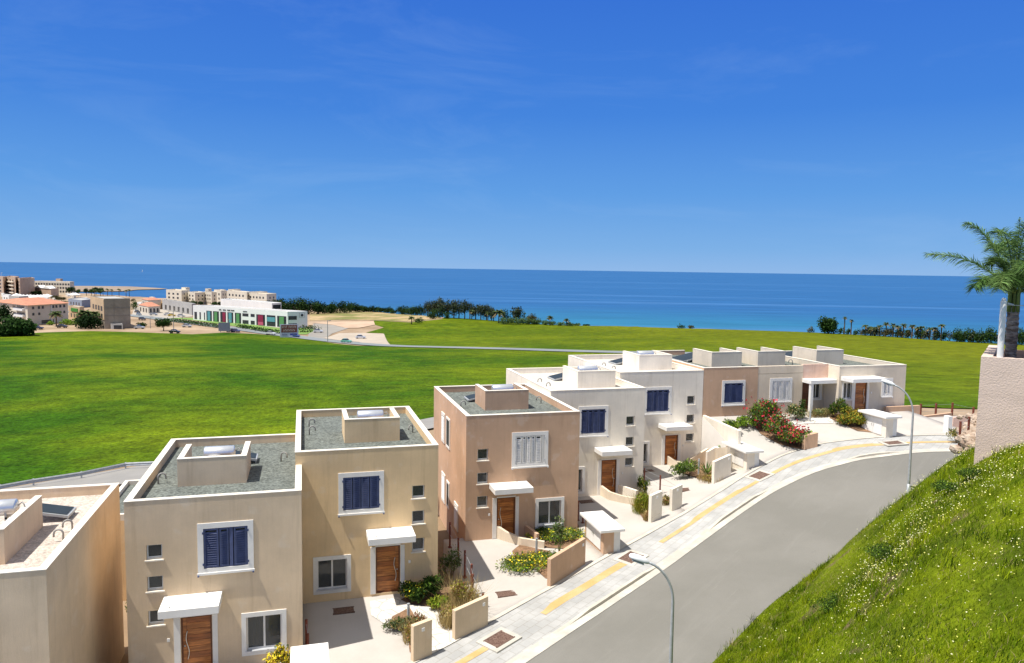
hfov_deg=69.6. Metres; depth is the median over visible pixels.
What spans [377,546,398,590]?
door
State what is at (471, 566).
cable fence
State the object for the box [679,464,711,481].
planting bed
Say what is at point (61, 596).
terraced house
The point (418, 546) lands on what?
window
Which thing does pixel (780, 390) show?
window
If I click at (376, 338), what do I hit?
car park
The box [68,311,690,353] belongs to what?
road
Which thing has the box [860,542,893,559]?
weed clump
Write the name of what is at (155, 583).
window
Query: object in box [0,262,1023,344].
sea
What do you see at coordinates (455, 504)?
side window
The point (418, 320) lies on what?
tree
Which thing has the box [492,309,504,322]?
palm tree
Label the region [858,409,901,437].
utility cabinet
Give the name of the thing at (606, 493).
garden wall
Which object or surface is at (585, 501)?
manhole cover
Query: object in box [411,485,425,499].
window
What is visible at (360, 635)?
driveway
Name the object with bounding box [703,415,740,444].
retaining wall
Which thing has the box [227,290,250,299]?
hotel block
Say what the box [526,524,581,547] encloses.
planting bed
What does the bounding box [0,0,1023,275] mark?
sky
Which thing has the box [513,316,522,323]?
tree
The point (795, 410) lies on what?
shrub
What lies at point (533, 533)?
garden wall
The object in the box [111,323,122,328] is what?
garage kiosk
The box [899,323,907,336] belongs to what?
palm tree
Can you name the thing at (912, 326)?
palm tree
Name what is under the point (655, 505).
garden wall
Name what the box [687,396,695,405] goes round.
window
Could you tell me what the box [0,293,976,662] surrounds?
ground
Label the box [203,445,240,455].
water tank
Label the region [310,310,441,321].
dry grassland
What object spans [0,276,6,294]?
brown hotel block
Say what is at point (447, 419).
side window
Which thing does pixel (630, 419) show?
window
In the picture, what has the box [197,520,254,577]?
window
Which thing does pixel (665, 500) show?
shrub
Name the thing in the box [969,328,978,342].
tree
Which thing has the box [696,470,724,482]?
shrub
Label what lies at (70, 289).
tree
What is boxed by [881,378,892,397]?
window
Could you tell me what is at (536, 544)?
bollard light
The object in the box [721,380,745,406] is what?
window
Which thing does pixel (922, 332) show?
tree
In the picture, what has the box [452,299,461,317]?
tree
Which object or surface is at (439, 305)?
tree
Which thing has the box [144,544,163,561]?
window
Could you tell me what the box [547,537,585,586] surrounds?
garden wall
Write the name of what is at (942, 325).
palm tree
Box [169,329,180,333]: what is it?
parked car
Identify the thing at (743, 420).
shrub
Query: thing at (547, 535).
shrub
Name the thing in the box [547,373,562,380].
solar collector
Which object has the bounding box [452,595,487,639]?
garden wall
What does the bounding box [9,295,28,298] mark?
town house
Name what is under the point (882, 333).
tree
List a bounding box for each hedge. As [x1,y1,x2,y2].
[168,318,217,327]
[235,323,279,333]
[298,324,320,328]
[298,327,321,331]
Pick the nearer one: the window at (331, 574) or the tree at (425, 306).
the window at (331, 574)
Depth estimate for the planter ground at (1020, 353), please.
25.62 m
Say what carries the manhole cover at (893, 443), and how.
on the pavement
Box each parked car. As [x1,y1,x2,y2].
[56,324,67,327]
[134,325,144,328]
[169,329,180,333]
[230,328,240,332]
[265,331,275,334]
[340,338,351,342]
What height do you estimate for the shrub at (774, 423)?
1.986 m
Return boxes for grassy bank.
[713,444,1023,662]
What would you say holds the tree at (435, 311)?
on the ground at (442, 531)
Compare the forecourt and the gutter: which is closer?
the gutter
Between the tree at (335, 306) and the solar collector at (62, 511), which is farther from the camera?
the tree at (335, 306)
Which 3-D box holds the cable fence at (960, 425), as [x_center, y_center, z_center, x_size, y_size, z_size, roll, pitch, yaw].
[20.134,4.478,32.774,1.287,1.257,0.239,-3,6,-40]
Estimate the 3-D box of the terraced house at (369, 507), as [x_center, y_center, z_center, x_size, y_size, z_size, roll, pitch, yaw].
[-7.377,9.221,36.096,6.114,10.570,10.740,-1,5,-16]
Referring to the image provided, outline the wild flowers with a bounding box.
[747,440,1023,662]
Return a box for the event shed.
[35,285,58,295]
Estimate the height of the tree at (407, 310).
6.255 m
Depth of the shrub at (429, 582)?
32.04 m
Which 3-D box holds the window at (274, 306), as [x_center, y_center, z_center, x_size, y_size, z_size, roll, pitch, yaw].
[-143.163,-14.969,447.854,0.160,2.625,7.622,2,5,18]
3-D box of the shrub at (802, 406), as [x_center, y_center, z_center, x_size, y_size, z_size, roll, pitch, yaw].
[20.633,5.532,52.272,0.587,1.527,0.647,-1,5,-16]
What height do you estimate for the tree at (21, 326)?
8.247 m
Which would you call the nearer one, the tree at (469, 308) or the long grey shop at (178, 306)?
the tree at (469, 308)
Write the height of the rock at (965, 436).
0.425 m
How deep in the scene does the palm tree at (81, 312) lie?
324.68 m
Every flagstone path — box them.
[370,597,454,652]
[792,417,832,423]
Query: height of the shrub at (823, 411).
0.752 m
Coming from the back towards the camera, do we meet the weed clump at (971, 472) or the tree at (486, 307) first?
the tree at (486, 307)
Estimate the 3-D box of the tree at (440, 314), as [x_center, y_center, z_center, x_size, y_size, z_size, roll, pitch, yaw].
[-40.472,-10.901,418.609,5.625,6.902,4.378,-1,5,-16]
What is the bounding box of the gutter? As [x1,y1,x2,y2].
[512,450,949,662]
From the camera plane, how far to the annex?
35.36 m
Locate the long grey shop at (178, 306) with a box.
[162,299,195,314]
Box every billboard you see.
[218,322,229,332]
[280,324,297,337]
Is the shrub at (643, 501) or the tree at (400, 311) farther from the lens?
the tree at (400, 311)
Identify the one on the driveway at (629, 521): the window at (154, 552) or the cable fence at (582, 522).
the cable fence at (582, 522)
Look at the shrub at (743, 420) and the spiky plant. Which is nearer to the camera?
the spiky plant
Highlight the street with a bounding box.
[526,452,960,662]
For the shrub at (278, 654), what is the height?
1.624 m
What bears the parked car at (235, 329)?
on the ground at (442, 531)
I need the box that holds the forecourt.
[132,307,191,317]
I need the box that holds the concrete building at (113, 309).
[90,296,130,328]
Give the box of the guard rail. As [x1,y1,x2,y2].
[0,461,153,489]
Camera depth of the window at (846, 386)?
53.53 m
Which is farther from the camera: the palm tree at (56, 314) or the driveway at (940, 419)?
the palm tree at (56, 314)
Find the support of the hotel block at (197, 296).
on the ground at (442, 531)
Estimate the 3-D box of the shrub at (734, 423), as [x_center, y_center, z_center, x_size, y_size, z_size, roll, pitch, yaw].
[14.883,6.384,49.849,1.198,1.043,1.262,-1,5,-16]
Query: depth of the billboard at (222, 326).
316.33 m
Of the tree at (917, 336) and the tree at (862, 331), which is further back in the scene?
the tree at (862, 331)
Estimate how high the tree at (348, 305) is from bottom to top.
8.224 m
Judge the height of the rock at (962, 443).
0.621 m
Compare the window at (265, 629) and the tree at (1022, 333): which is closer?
the window at (265, 629)
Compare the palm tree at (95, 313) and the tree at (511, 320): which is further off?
the tree at (511, 320)
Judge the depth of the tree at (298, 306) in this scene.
455.06 m
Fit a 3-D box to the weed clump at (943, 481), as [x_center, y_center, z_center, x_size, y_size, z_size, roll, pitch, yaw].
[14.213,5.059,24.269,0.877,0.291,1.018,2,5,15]
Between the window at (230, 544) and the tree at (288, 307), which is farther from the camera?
the tree at (288, 307)
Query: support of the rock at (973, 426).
on the rubble slope
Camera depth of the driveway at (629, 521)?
41.39 m
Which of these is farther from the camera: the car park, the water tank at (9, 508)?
the car park
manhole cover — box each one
[332,606,354,614]
[476,627,521,652]
[495,590,516,597]
[578,499,593,503]
[613,549,648,565]
[744,469,774,481]
[878,440,908,445]
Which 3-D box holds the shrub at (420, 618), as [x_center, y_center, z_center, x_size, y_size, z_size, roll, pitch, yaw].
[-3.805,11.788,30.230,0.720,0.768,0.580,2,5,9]
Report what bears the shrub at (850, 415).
on the planting bed at (856, 426)
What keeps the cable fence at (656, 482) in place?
on the driveway at (699, 491)
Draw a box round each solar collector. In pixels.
[23,503,76,518]
[235,450,257,462]
[464,394,474,401]
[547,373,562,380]
[608,358,622,364]
[672,352,692,361]
[785,351,792,356]
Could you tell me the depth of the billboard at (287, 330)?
298.73 m
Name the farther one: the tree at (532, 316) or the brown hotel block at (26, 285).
the brown hotel block at (26, 285)
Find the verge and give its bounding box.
[176,318,312,333]
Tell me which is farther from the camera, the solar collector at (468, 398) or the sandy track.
the sandy track
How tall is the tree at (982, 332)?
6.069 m
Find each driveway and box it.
[303,582,461,662]
[443,535,603,618]
[578,492,684,554]
[642,465,751,509]
[701,412,884,468]
[839,411,955,455]
[928,415,964,422]
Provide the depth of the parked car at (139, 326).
324.20 m
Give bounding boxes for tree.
[0,305,13,317]
[0,314,37,335]
[0,323,10,336]
[49,311,62,325]
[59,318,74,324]
[66,287,74,292]
[72,313,102,328]
[74,309,91,317]
[87,311,99,318]
[96,287,102,295]
[130,301,138,309]
[154,317,171,330]
[282,298,297,309]
[290,296,307,310]
[297,298,311,313]
[301,298,314,312]
[308,300,321,309]
[310,301,328,313]
[319,302,334,313]
[324,300,336,313]
[335,301,346,312]
[339,302,354,312]
[352,304,362,311]
[358,305,365,311]
[368,305,375,311]
[378,307,387,312]
[398,305,409,313]
[402,305,413,314]
[408,305,419,314]
[413,317,423,322]
[415,305,426,315]
[423,301,430,315]
[426,299,435,312]
[427,308,438,316]
[427,312,435,318]
[430,296,440,309]
[435,298,446,311]
[436,307,444,317]
[440,300,451,313]
[443,311,449,318]
[448,299,458,317]
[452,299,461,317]
[459,301,469,318]
[466,302,473,318]
[471,305,479,318]
[476,304,484,319]
[481,305,488,319]
[487,306,494,320]
[490,309,496,320]
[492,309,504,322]
[499,318,508,324]
[501,309,510,319]
[506,317,514,323]
[510,306,525,317]
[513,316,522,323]
[519,318,528,324]
[526,318,536,323]
[527,313,538,323]
[552,515,565,551]
[806,326,814,332]
[816,315,838,333]
[859,329,868,335]
[878,328,884,336]
[884,327,891,336]
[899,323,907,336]
[904,330,911,337]
[909,325,915,337]
[914,329,922,338]
[921,328,931,338]
[922,328,929,338]
[923,217,1023,357]
[928,328,939,339]
[933,330,940,338]
[938,324,945,340]
[940,330,948,340]
[946,329,953,340]
[952,326,962,341]
[959,327,970,341]
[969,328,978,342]
[975,328,989,342]
[982,332,990,342]
[984,325,995,342]
[989,330,997,343]
[1017,328,1023,342]
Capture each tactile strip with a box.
[455,647,487,662]
[540,562,626,614]
[658,441,956,542]
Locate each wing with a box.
[35,281,73,294]
[221,298,281,308]
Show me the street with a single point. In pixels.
(727, 580)
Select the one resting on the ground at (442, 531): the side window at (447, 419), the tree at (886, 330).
the tree at (886, 330)
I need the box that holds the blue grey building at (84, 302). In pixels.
[68,298,90,307]
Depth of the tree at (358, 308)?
501.28 m
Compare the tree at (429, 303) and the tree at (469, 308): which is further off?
the tree at (429, 303)
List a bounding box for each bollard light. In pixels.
[407,603,409,616]
[535,538,537,551]
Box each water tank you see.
[0,499,25,520]
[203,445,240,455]
[357,410,387,417]
[491,384,516,389]
[577,365,600,370]
[637,351,653,354]
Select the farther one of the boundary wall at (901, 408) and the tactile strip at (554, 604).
the boundary wall at (901, 408)
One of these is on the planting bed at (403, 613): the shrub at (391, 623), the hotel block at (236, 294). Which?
the shrub at (391, 623)
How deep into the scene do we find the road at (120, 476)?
57.36 m
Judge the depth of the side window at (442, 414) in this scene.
44.07 m
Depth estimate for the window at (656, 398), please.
50.63 m
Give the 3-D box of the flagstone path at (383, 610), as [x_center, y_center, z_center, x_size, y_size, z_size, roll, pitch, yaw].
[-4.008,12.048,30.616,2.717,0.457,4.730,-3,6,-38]
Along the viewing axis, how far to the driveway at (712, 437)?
49.86 m
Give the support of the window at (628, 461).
in the terraced house at (607, 404)
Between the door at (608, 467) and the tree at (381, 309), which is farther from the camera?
the tree at (381, 309)
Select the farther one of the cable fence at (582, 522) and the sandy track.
the sandy track
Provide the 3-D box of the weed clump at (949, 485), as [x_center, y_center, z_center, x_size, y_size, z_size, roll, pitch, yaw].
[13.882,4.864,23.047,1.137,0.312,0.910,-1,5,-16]
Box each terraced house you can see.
[0,483,123,662]
[123,433,302,662]
[295,406,438,603]
[434,383,579,540]
[506,365,645,496]
[568,350,703,465]
[656,348,758,432]
[736,347,836,415]
[785,346,906,411]
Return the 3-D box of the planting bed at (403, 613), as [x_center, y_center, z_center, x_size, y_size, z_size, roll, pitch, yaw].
[-4.256,12.112,29.922,1.080,0.323,3.211,-1,5,-16]
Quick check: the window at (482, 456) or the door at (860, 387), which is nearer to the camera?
the window at (482, 456)
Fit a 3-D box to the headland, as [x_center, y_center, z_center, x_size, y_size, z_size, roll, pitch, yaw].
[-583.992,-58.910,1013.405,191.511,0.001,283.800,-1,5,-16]
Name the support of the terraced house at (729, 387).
on the ground at (442, 531)
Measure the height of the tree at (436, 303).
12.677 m
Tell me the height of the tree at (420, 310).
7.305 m
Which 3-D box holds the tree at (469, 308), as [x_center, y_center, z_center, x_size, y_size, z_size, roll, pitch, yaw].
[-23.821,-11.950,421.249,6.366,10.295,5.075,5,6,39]
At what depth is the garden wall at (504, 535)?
38.24 m
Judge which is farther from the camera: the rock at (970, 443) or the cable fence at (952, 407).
the cable fence at (952, 407)
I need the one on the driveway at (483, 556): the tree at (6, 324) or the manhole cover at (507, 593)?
the manhole cover at (507, 593)
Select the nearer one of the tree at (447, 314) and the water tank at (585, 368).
the water tank at (585, 368)
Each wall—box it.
[411,618,431,661]
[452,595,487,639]
[496,526,544,547]
[525,525,538,539]
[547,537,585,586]
[600,485,635,504]
[618,484,637,501]
[648,490,662,522]
[667,456,679,467]
[669,484,682,510]
[689,447,730,464]
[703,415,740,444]
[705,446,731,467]
[711,454,731,482]
[802,432,817,449]
[884,405,919,414]
[923,412,951,416]
[952,417,967,426]
[974,345,1023,464]
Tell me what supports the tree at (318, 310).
on the ground at (442, 531)
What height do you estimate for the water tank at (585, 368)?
1.250 m
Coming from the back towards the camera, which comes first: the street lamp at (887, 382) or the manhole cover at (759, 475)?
the manhole cover at (759, 475)
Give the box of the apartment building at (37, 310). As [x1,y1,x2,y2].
[0,297,67,324]
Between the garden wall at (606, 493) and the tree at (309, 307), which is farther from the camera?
the tree at (309, 307)
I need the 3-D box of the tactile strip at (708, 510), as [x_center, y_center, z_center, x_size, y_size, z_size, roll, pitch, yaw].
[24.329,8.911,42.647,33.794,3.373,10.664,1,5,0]
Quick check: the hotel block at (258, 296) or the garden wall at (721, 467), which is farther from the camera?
the hotel block at (258, 296)
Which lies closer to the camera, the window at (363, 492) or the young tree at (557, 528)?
the window at (363, 492)
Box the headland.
[74,286,166,290]
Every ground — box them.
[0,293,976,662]
[994,349,1023,357]
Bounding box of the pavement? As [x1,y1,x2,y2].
[416,435,957,662]
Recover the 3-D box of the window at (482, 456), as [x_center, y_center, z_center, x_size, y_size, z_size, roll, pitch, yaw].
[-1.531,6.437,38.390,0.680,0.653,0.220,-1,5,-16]
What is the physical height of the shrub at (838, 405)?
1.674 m
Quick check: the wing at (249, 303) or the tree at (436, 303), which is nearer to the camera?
the tree at (436, 303)
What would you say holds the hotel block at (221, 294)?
on the ground at (442, 531)
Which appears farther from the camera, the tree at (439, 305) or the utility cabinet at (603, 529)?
the tree at (439, 305)
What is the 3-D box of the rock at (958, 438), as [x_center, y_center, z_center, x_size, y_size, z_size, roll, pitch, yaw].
[19.636,4.732,32.066,0.474,0.513,0.620,-1,5,-16]
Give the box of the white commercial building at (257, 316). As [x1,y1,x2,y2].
[193,305,307,327]
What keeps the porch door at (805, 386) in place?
in the terraced house at (781, 379)
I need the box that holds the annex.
[119,479,139,600]
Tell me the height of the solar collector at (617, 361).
0.630 m
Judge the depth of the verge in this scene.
351.73 m
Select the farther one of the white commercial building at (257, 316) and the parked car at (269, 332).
the white commercial building at (257, 316)
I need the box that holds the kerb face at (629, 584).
[571,452,896,623]
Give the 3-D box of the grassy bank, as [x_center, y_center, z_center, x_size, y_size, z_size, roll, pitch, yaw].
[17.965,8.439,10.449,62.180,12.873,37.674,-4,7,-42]
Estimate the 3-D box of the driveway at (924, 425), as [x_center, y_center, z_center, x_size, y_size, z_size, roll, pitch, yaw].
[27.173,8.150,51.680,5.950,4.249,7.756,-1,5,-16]
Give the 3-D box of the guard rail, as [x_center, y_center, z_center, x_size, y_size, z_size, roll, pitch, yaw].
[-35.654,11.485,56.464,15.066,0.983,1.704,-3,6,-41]
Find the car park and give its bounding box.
[326,333,388,343]
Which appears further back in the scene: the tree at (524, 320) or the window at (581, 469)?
the tree at (524, 320)
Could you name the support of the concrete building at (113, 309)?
on the ground at (442, 531)
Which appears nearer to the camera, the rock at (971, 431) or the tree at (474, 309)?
the rock at (971, 431)
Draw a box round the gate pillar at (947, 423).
[943,415,952,432]
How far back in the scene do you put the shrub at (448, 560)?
34.15 m
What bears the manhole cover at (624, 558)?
on the pavement
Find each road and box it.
[1,417,433,489]
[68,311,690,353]
[308,323,346,338]
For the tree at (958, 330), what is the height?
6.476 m
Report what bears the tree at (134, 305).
on the ground at (442, 531)
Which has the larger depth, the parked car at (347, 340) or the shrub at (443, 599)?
the parked car at (347, 340)
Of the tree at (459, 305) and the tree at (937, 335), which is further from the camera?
the tree at (459, 305)
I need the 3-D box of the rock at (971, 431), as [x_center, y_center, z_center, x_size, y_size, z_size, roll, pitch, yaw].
[20.139,4.527,32.023,0.737,0.544,0.642,4,6,32]
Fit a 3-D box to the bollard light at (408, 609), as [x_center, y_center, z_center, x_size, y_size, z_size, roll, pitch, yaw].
[-4.305,11.680,30.568,0.130,0.794,0.130,-1,5,-16]
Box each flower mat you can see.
[495,550,556,572]
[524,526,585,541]
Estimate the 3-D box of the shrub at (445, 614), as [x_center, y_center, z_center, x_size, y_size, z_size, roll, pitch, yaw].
[-2.629,11.685,30.491,2.216,0.989,2.186,-1,5,-16]
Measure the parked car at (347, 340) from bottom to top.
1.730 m
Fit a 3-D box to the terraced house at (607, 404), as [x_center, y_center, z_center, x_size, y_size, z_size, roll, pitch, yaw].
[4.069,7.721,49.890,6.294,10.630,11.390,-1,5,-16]
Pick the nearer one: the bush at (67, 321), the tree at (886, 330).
the tree at (886, 330)
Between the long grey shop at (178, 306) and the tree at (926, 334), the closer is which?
the tree at (926, 334)
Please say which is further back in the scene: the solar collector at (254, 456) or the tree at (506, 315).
the tree at (506, 315)
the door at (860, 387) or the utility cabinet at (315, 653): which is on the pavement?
the utility cabinet at (315, 653)
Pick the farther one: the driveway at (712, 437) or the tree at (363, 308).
the tree at (363, 308)
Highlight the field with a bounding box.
[0,318,1023,484]
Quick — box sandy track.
[319,321,374,327]
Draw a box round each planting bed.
[392,609,415,651]
[401,579,463,628]
[512,545,549,577]
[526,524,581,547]
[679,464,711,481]
[754,421,802,448]
[830,413,870,431]
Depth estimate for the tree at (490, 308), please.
410.96 m
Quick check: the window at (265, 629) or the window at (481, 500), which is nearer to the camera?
the window at (265, 629)
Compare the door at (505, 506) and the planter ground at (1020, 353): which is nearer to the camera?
the planter ground at (1020, 353)
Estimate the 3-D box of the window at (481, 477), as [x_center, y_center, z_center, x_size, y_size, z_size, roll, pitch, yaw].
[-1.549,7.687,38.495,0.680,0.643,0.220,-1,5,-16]
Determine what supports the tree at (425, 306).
on the ground at (442, 531)
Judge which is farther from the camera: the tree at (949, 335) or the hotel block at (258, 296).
the hotel block at (258, 296)
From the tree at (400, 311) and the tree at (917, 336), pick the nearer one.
the tree at (917, 336)
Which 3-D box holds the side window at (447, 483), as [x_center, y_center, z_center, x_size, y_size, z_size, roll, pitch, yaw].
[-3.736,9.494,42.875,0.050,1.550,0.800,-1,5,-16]
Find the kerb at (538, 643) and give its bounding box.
[506,449,948,662]
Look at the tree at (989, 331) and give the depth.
282.76 m
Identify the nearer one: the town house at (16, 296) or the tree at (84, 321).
the tree at (84, 321)
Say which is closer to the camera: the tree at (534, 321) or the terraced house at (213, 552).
the terraced house at (213, 552)
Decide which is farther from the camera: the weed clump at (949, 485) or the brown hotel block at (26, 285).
the brown hotel block at (26, 285)
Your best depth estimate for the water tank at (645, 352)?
55.16 m
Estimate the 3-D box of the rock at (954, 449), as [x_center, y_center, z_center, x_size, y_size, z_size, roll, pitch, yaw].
[18.197,4.820,30.027,0.432,0.384,0.514,-1,5,-16]
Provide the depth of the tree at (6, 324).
273.88 m
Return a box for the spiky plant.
[696,462,711,474]
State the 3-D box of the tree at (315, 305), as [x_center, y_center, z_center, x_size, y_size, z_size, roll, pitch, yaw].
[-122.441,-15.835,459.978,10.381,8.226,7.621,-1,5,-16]
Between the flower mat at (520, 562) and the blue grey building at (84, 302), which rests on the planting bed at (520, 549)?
the flower mat at (520, 562)
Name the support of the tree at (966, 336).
on the ground at (442, 531)
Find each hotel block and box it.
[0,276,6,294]
[6,276,18,294]
[17,277,34,294]
[166,289,189,301]
[188,291,204,304]
[205,291,216,304]
[214,290,226,305]
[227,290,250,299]
[249,292,275,301]
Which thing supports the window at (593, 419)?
in the terraced house at (607, 404)
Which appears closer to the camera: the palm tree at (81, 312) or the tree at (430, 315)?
the palm tree at (81, 312)
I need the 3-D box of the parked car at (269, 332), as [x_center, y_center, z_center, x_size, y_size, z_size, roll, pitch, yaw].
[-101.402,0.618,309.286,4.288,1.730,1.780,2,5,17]
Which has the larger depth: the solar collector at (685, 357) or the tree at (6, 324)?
the tree at (6, 324)
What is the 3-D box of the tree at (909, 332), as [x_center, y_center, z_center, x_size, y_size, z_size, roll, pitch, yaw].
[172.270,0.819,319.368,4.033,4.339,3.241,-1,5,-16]
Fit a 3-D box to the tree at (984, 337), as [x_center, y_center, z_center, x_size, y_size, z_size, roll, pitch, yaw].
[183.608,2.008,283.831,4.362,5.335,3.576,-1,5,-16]
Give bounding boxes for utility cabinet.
[290,642,329,662]
[580,511,624,554]
[721,441,763,469]
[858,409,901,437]
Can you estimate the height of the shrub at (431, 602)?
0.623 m
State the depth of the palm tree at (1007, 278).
24.33 m
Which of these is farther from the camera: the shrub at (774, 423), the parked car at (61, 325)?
the parked car at (61, 325)
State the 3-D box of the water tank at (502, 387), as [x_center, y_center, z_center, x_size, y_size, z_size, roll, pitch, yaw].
[-0.456,3.702,42.982,1.524,1.250,0.540,-1,5,-16]
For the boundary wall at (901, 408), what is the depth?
54.44 m
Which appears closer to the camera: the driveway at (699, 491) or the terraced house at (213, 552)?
the terraced house at (213, 552)
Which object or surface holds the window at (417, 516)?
in the terraced house at (369, 507)
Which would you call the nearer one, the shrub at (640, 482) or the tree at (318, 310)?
the shrub at (640, 482)
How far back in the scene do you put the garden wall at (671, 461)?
50.70 m
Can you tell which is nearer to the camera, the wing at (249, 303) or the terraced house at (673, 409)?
the terraced house at (673, 409)
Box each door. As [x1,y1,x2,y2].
[183,615,210,662]
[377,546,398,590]
[498,498,513,532]
[602,460,614,491]
[665,435,676,463]
[802,382,808,410]
[855,383,865,409]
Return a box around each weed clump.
[805,590,840,613]
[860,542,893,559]
[929,479,946,490]
[935,481,960,490]
[956,467,981,476]
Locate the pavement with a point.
(529, 623)
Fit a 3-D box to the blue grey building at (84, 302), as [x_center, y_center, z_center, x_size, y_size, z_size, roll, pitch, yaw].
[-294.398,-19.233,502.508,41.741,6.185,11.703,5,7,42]
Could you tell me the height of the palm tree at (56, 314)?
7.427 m
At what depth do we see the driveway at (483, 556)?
35.13 m
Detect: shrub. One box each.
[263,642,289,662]
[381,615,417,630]
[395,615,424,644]
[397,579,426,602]
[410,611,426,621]
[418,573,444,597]
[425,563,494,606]
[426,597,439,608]
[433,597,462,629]
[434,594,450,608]
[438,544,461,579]
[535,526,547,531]
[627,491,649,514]
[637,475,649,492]
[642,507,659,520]
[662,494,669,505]
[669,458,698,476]
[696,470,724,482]
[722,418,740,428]
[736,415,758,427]
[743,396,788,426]
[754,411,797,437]
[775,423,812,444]
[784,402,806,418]
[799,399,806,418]
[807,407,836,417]
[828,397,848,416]
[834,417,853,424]
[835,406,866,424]
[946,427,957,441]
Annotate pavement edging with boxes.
[408,434,949,662]
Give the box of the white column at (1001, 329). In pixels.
[997,298,1023,357]
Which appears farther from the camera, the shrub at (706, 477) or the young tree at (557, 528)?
the shrub at (706, 477)
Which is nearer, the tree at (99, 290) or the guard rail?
the guard rail
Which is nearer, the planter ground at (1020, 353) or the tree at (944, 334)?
the planter ground at (1020, 353)
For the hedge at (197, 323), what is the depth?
354.59 m
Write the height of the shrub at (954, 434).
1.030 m
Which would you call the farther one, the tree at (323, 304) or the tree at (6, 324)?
the tree at (323, 304)
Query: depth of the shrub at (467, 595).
31.19 m
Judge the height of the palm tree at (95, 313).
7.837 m
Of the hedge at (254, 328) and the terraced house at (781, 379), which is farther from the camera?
the hedge at (254, 328)
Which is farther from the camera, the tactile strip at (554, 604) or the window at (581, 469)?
the window at (581, 469)
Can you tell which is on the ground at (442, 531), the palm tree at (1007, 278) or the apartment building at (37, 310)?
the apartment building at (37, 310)
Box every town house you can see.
[2,294,10,299]
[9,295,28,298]
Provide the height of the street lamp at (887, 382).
6.359 m
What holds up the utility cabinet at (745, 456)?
on the driveway at (712, 437)
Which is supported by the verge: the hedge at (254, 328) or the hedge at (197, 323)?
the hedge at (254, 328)
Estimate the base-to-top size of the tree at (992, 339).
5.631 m
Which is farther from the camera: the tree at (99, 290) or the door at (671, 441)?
the tree at (99, 290)
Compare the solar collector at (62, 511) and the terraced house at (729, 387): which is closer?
the solar collector at (62, 511)
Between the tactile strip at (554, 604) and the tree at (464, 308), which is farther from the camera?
the tree at (464, 308)
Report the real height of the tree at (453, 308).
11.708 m
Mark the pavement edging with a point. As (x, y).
(598, 560)
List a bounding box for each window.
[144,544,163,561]
[145,576,164,593]
[146,610,165,627]
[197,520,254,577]
[241,609,286,656]
[273,304,280,308]
[289,316,296,319]
[313,554,350,594]
[338,471,384,517]
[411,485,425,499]
[411,510,425,525]
[411,538,425,553]
[441,411,444,443]
[441,471,445,503]
[446,416,449,449]
[446,480,449,508]
[454,501,457,531]
[476,449,488,461]
[476,472,488,485]
[476,496,488,508]
[511,431,548,469]
[535,497,563,527]
[578,466,584,493]
[579,405,608,437]
[624,458,633,467]
[626,416,634,426]
[626,437,634,446]
[643,441,649,464]
[645,387,671,414]
[685,433,693,442]
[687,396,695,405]
[687,414,694,423]
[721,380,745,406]
[769,378,792,402]
[813,384,821,399]
[841,381,852,400]
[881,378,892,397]
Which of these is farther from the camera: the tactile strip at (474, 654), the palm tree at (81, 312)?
the palm tree at (81, 312)
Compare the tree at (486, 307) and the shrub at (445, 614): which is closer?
the shrub at (445, 614)
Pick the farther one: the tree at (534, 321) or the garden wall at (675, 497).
the tree at (534, 321)
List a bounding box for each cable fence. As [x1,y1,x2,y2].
[304,619,308,644]
[448,522,483,595]
[578,501,583,523]
[643,468,673,489]
[920,402,974,415]
[958,417,970,446]
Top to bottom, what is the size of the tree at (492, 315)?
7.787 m
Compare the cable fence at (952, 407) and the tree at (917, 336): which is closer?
the cable fence at (952, 407)
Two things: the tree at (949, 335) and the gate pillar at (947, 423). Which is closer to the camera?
the gate pillar at (947, 423)
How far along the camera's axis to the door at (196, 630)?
27.00 m
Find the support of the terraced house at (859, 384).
on the ground at (442, 531)
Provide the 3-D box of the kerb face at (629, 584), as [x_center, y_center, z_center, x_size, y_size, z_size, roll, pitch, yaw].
[-1.067,11.551,23.385,83.781,6.082,21.799,-1,5,-26]
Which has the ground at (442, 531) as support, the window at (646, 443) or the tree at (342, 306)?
the tree at (342, 306)
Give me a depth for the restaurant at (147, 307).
440.74 m
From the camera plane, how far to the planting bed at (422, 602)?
32.36 m
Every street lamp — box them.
[629,553,673,662]
[881,379,913,492]
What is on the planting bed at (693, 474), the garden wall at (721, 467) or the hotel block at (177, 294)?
the garden wall at (721, 467)
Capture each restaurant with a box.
[139,302,159,312]
[142,297,160,308]
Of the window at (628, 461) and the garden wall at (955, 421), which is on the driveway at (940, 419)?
the garden wall at (955, 421)
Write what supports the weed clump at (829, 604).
on the grassy bank
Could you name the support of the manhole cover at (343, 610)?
on the driveway at (360, 635)
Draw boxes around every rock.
[949,445,962,453]
[954,434,962,444]
[960,437,972,448]
[961,433,974,439]
[965,429,975,434]
[965,441,974,448]
[970,423,975,429]
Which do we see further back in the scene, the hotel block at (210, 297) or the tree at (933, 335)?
the hotel block at (210, 297)
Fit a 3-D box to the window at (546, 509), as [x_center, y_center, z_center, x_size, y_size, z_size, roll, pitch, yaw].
[2.021,9.755,39.664,1.630,1.660,0.240,-1,5,-16]
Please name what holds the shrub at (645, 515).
on the planting bed

